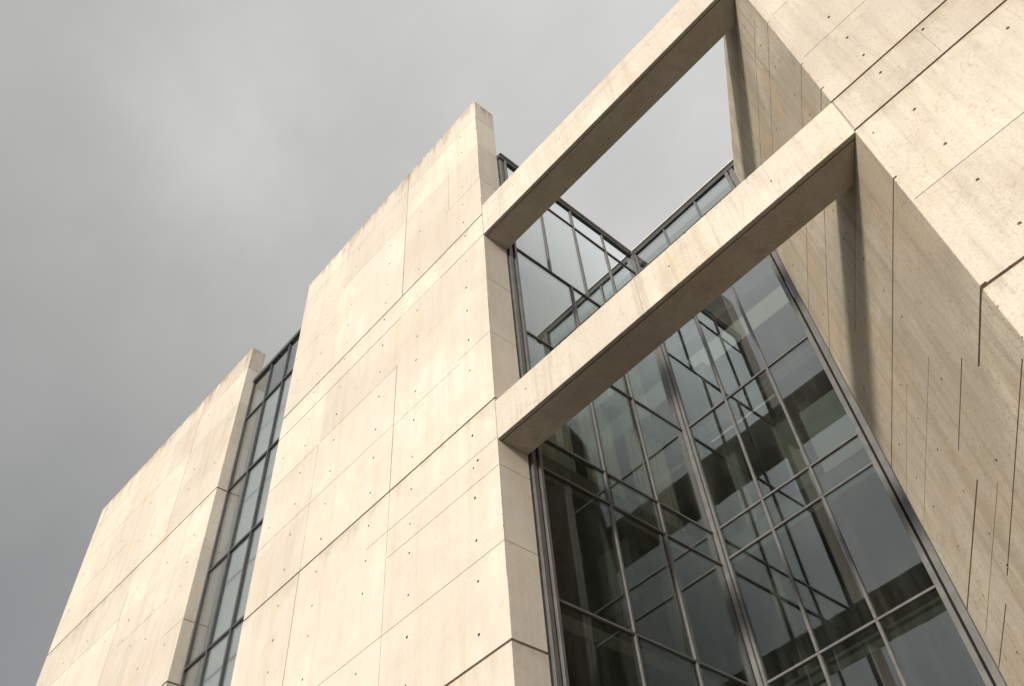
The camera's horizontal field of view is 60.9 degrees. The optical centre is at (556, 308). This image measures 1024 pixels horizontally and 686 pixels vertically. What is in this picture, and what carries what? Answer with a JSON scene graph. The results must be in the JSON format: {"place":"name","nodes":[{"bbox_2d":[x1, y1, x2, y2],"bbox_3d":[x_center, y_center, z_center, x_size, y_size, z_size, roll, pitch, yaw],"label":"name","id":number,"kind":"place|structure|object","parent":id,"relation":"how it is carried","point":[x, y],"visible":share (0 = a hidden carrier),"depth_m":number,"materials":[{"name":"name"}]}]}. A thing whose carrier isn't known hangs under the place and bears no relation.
{"place":"outdoors","nodes":[
{"label":"outdoors","id":0,"kind":"place"},
{"bbox_2d":[0,0,732,685],"label":"sky","id":1,"kind":"structure","parent":0,"point":[178,177],"materials":[{"name":"grey"}]},
{"bbox_2d":[561,593,996,685],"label":"floor slab","id":2,"kind":"structure","parent":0,"point":[928,645],"depth_m":15.63,"materials":[{"name":"grey concrete"}]},
{"bbox_2d":[657,561,703,674],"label":"column","id":3,"kind":"structure","parent":2,"relation":"on","point":[674,614],"depth_m":17.79,"materials":[{"name":"paint"}]},
{"bbox_2d":[764,566,816,675],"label":"column","id":4,"kind":"structure","parent":2,"relation":"on","point":[792,625],"depth_m":18.29,"materials":[{"name":"paint"}]},
{"bbox_2d":[541,448,906,685],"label":"floor slab","id":5,"kind":"structure","parent":4,"relation":"on","point":[587,573],"depth_m":18.92,"materials":[{"name":"grey concrete"}]},
{"bbox_2d":[723,445,762,524],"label":"column","id":6,"kind":"structure","parent":5,"relation":"on","point":[746,494],"depth_m":21.17,"materials":[{"name":"paint"}]},
{"bbox_2d":[769,411,819,491],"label":"column","id":7,"kind":"structure","parent":5,"relation":"on","point":[792,454],"depth_m":20.63,"materials":[{"name":"paint"}]},
{"bbox_2d":[528,342,840,548],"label":"floor slab","id":8,"kind":"structure","parent":7,"relation":"on","point":[799,374],"depth_m":21.94,"materials":[{"name":"grey concrete"}]},
{"bbox_2d":[531,363,576,472],"bbox_3d":[-0.239,2.283,18.562,1.520,2.960,0.110,34,-63,-29],"label":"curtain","id":9,"kind":"object","parent":8,"relation":"hanging from","point":[561,436],"visible":0.06,"depth_m":18.11,"materials":[{"name":"fabric"}]},
{"bbox_2d":[577,402,625,499],"bbox_3d":[0.957,3.079,19.352,1.120,2.960,0.107,34,-63,-29],"label":"curtain","id":10,"kind":"object","parent":8,"relation":"hanging from","point":[589,443],"visible":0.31,"depth_m":19.35,"materials":[{"name":"fabric"}]},
{"bbox_2d":[621,419,684,531],"bbox_3d":[2.240,3.935,20.200,1.440,2.960,0.110,34,-63,-29],"label":"curtain","id":11,"kind":"object","parent":8,"relation":"hanging from","point":[662,477],"visible":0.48,"depth_m":20.29,"materials":[{"name":"fabric"}]},
{"bbox_2d":[695,362,724,418],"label":"column","id":12,"kind":"structure","parent":8,"relation":"on","point":[711,394],"depth_m":23.79,"materials":[{"name":"paint"}]},
{"bbox_2d":[518,261,816,441],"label":"floor slab","id":13,"kind":"structure","parent":12,"relation":"on","point":[780,332],"depth_m":24.52,"materials":[{"name":"grey concrete"}]},
{"bbox_2d":[521,280,652,422],"bbox_3d":[0.620,1.097,21.944,4.720,2.960,0.110,34,-63,-29],"label":"curtain","id":14,"kind":"object","parent":13,"relation":"hanging from","point":[549,322],"visible":0.28,"depth_m":21.99,"materials":[{"name":"fabric"}]},
{"bbox_2d":[684,282,793,367],"bbox_3d":[5.106,0.477,23.873,0.680,0.110,3.680,34,-63,-29],"label":"ceiling light","id":15,"kind":"object","parent":13,"relation":"attached to","point":[758,312],"visible":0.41,"depth_m":23.81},
{"bbox_2d":[709,392,775,442],"bbox_3d":[4.582,2.685,21.377,0.104,0.060,2.080,34,-63,-29],"label":"ceiling light","id":16,"kind":"object","parent":8,"relation":"attached to","point":[744,416],"visible":0.98,"depth_m":21.32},
{"bbox_2d":[795,392,813,411],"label":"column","id":17,"kind":"structure","parent":5,"relation":"on","point":[804,401],"depth_m":20.95,"materials":[{"name":"grey concrete"}]},
{"bbox_2d":[807,443,824,476],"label":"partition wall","id":18,"kind":"structure","parent":5,"relation":"on","point":[814,456],"depth_m":21.88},
{"bbox_2d":[835,511,897,627],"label":"column","id":19,"kind":"structure","parent":2,"relation":"on","point":[881,602],"depth_m":17.21,"materials":[{"name":"grey concrete"}]},
{"bbox_2d":[792,522,943,665],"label":"partition wall","id":20,"kind":"structure","parent":2,"relation":"on","point":[836,605],"depth_m":18.61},
{"bbox_2d":[799,388,869,472],"bbox_3d":[6.208,2.754,19.122,0.400,1.920,1.120,34,-63,-29],"label":"storage cabinet","id":21,"kind":"object","parent":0,"point":[827,423],"visible":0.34,"depth_m":19.11,"materials":[{"name":"fabric"}]},
{"label":"ground","id":22,"kind":"structure","parent":0,"visible":0},
{"bbox_2d":[36,348,264,685],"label":"concrete tower","id":23,"kind":"structure","parent":22,"relation":"on","point":[129,615],"depth_m":28.72,"materials":[{"name":"beige concrete"}]},
{"bbox_2d":[179,328,300,685],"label":"curtain wall","id":24,"kind":"structure","parent":22,"relation":"on","point":[246,474],"depth_m":24.91,"materials":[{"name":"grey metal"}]},
{"bbox_2d":[257,343,297,392],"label":"roof panel","id":25,"kind":"structure","parent":24,"relation":"on","point":[278,371],"depth_m":30.57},
{"bbox_2d":[194,369,291,685],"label":"window blind","id":26,"kind":"object","parent":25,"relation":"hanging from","point":[213,672],"depth_m":25.33,"materials":[{"name":"fabric"}]},
{"bbox_2d":[231,101,550,685],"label":"concrete tower","id":27,"kind":"structure","parent":22,"relation":"on","point":[397,545],"depth_m":18.73,"materials":[{"name":"beige concrete"}]},
{"bbox_2d":[482,0,735,249],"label":"concrete beam","id":28,"kind":"structure","parent":27,"relation":"attached to","point":[674,46],"depth_m":19.77,"materials":[{"name":"beige concrete"}]},
{"bbox_2d":[495,103,854,454],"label":"concrete beam","id":29,"kind":"structure","parent":27,"relation":"attached to","point":[799,180],"depth_m":14.26,"materials":[{"name":"beige concrete"}]},
{"bbox_2d":[496,152,753,685],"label":"curtain wall","id":30,"kind":"structure","parent":22,"relation":"on","point":[591,258],"depth_m":18.69,"materials":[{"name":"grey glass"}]},
{"bbox_2d":[630,159,1005,685],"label":"curtain wall","id":31,"kind":"structure","parent":22,"relation":"on","point":[835,377],"depth_m":18.17,"materials":[{"name":"grey metal"}]},
{"bbox_2d":[723,0,1023,685],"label":"concrete wall","id":32,"kind":"structure","parent":22,"relation":"on","point":[902,259],"depth_m":11.96,"materials":[{"name":"beige concrete"}]},
{"bbox_3d":[-2.515,11.617,22.223,10.960,24.000,0.280,34,-63,-29],"label":"partition wall","id":33,"kind":"object","parent":22,"relation":"on","visible":0},
{"bbox_2d":[635,181,769,348],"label":"floor slab","id":34,"kind":"structure","parent":33,"relation":"attached to","point":[720,299],"depth_m":28.23,"materials":[{"name":"grey concrete"}]},
{"bbox_2d":[516,230,596,312],"bbox_3d":[0.234,-1.214,24.858,4.720,3.880,0.110,34,-63,-29],"label":"curtain","id":35,"kind":"object","parent":34,"relation":"hanging from","point":[529,243],"visible":0.03,"depth_m":24.07,"materials":[{"name":"fabric"}]}
]}

